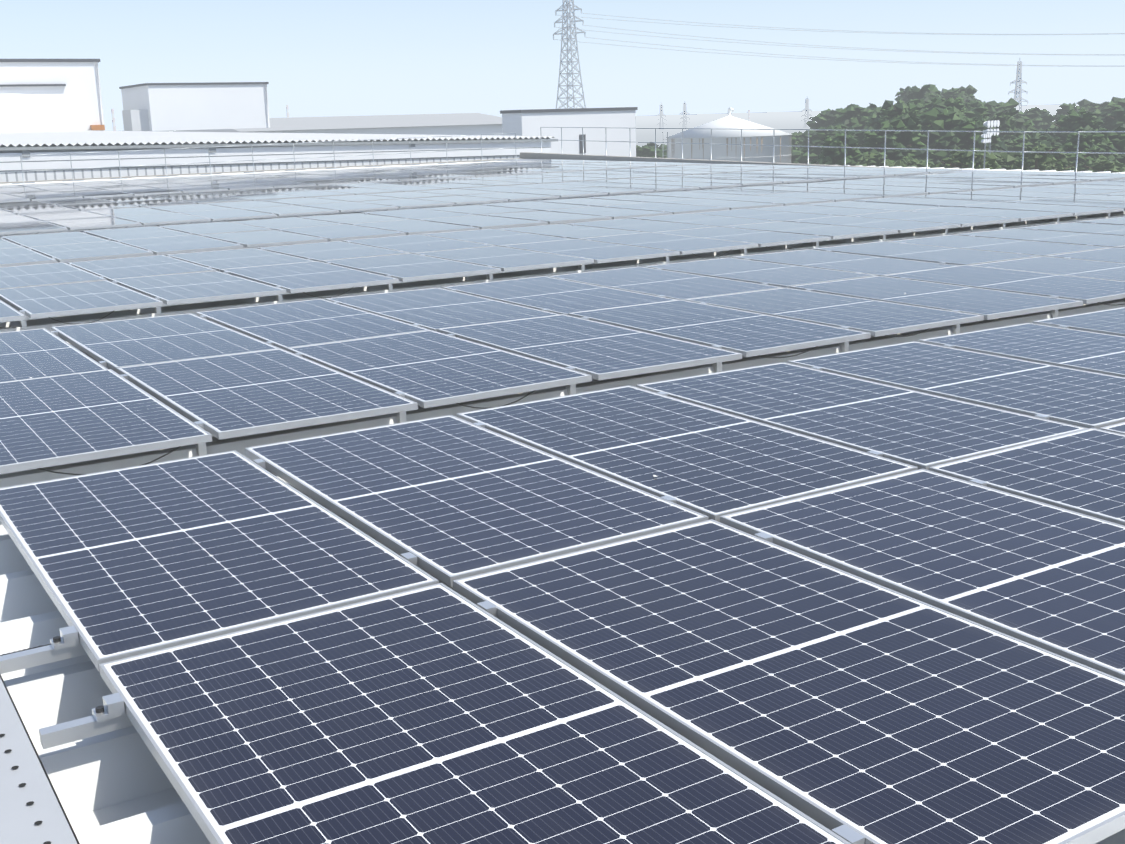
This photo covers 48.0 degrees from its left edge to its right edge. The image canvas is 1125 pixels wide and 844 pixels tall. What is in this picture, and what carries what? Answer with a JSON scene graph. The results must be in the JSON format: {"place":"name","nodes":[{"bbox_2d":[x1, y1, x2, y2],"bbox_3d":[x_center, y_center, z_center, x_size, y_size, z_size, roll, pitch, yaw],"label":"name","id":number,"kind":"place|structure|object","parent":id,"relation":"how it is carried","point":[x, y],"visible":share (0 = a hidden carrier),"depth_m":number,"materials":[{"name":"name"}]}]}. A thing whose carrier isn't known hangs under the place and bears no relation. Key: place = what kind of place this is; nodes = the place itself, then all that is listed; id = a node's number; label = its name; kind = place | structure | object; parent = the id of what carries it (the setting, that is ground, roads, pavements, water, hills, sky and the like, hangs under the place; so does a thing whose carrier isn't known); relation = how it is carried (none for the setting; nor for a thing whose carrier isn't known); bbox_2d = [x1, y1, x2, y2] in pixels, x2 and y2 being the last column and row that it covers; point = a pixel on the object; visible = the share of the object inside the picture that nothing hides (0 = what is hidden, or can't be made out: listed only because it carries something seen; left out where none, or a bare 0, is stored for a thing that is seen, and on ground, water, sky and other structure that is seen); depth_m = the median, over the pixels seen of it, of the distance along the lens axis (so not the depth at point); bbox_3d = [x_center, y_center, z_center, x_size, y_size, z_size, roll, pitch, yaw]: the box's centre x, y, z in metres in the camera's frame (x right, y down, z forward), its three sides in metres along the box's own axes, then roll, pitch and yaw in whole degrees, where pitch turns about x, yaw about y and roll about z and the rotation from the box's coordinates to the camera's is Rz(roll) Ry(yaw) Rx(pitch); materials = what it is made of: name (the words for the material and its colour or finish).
{"place":"outdoors","nodes":[
{"label":"outdoors","id":0,"kind":"place"},
{"bbox_2d":[0,138,550,181],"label":"neighbour wall","id":1,"kind":"structure","parent":0,"point":[132,159],"depth_m":45.25,"materials":[{"name":"white metal"}]},
{"bbox_2d":[0,131,557,150],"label":"roof","id":2,"kind":"structure","parent":1,"relation":"on","point":[56,138],"depth_m":51.12,"materials":[{"name":"grey metal"}]},
{"bbox_2d":[0,59,269,132],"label":"penthouse blocks","id":3,"kind":"structure","parent":2,"relation":"on","point":[41,95],"depth_m":124.90,"materials":[{"name":"grey"}]},
{"bbox_2d":[95,62,269,130],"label":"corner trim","id":4,"kind":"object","parent":3,"relation":"attached to","point":[101,105],"visible":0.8,"depth_m":125.13,"materials":[{"name":"white"}]},
{"bbox_2d":[22,144,414,156],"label":"fascia scuppers","id":5,"kind":"object","parent":2,"relation":"attached to","point":[27,152],"visible":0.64,"depth_m":44.76,"materials":[{"name":"grey"}]},
{"bbox_2d":[173,107,637,156],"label":"buildings","id":6,"kind":"structure","parent":0,"point":[620,121],"depth_m":135.14,"materials":[{"name":"grey"}]},
{"bbox_2d":[0,159,1124,843],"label":"solar panels","id":7,"kind":"object","parent":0,"point":[444,715],"visible":0.88,"depth_m":4.81,"materials":[{"name":"blue glass"}]},
{"bbox_2d":[0,0,1124,130],"label":"sky","id":8,"kind":"structure","parent":0,"point":[317,58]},
{"bbox_2d":[169,104,1078,146],"bbox_3d":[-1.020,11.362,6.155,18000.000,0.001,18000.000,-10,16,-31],"label":"hill","id":9,"kind":"structure","parent":0,"point":[783,120],"depth_m":1824.07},
{"bbox_2d":[112,105,749,130],"bbox_3d":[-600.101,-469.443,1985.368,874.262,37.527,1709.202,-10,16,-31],"label":"skyline","id":10,"kind":"structure","parent":9,"relation":"on","point":[114,127],"depth_m":1496.77,"materials":[{"name":"grey"}]},
{"bbox_2d":[0,161,1124,843],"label":"roof deck","id":11,"kind":"structure","parent":9,"relation":"on","point":[114,787],"depth_m":4.64,"materials":[{"name":"white paint"}]},
{"bbox_2d":[0,644,50,655],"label":"conduit","id":12,"kind":"object","parent":11,"relation":"on","point":[25,649],"visible":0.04,"depth_m":3.80,"materials":[{"name":"plastic"}]},
{"bbox_2d":[0,674,79,843],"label":"walkway","id":13,"kind":"structure","parent":11,"relation":"on","point":[32,811],"depth_m":2.95,"materials":[{"name":"grey metal"}]},
{"bbox_2d":[12,161,487,183],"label":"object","id":14,"kind":"object","parent":11,"relation":"on","point":[244,172],"visible":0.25,"depth_m":43.62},
{"bbox_2d":[0,152,892,183],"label":"roof kerb","id":15,"kind":"structure","parent":11,"relation":"on","point":[528,155],"depth_m":43.98,"materials":[{"name":"concrete"}]},
{"bbox_2d":[0,161,1124,843],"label":"mounting rails","id":16,"kind":"object","parent":11,"relation":"on","point":[112,717],"visible":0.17,"depth_m":5.64,"materials":[{"name":"silver metal"}]},
{"bbox_2d":[53,636,103,712],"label":"clamp bolts","id":17,"kind":"object","parent":16,"relation":"on","point":[98,709],"visible":0.96,"depth_m":3.31,"materials":[{"name":"black metal"}]},
{"bbox_2d":[0,159,1124,843],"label":"panel frames","id":18,"kind":"structure","parent":16,"relation":"on","point":[798,803],"depth_m":6.85,"materials":[{"name":"silver metal"}]},
{"bbox_2d":[0,127,1124,182],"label":"hand rails","id":19,"kind":"object","parent":11,"relation":"on","point":[682,143],"visible":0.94,"depth_m":40.17,"materials":[{"name":"silver metal"}]},
{"bbox_2d":[6,173,1124,474],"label":"string cables","id":20,"kind":"object","parent":11,"relation":"on","point":[532,391],"visible":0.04,"depth_m":8.27,"materials":[{"name":"black plastic"}]},
{"bbox_2d":[493,159,989,173],"bbox_3d":[12.838,-5.036,26.444,1.375,0.165,56.900,-10,16,-31],"label":"gutter strip","id":21,"kind":"object","parent":11,"relation":"on","point":[711,163],"depth_m":47.82,"materials":[{"name":"grey metal"}]},
{"bbox_2d":[662,107,792,162],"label":"storage tank","id":22,"kind":"object","parent":9,"relation":"on","point":[724,125],"visible":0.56,"depth_m":115.77,"materials":[{"name":"white metal"}]},
{"bbox_2d":[671,135,791,159],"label":"tank seams and stains","id":23,"kind":"object","parent":22,"relation":"attached to","point":[731,148],"visible":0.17,"depth_m":115.15,"materials":[{"name":"white"}]},
{"bbox_2d":[553,0,1027,129],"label":"transmission towers","id":24,"kind":"structure","parent":9,"relation":"on","point":[661,114],"depth_m":298.00,"materials":[{"name":"silver metal"}]},
{"bbox_2d":[554,13,1124,65],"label":"conductors","id":25,"kind":"object","parent":24,"relation":"on","point":[832,46],"visible":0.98,"depth_m":290.19,"materials":[{"name":"silver metal"}]},
{"bbox_2d":[636,84,1124,170],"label":"trees","id":26,"kind":"object","parent":9,"relation":"on","point":[961,108],"depth_m":118.23,"materials":[{"name":"green plant"}]},
{"bbox_2d":[855,144,1124,172],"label":"shrub","id":27,"kind":"object","parent":9,"relation":"on","point":[1001,160],"depth_m":87.93,"materials":[{"name":"green plant"}]},
{"bbox_2d":[981,120,999,168],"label":"floodlight mast","id":28,"kind":"object","parent":9,"relation":"on","point":[990,125],"visible":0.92,"depth_m":94.75,"materials":[{"name":"white metal"}]}
]}

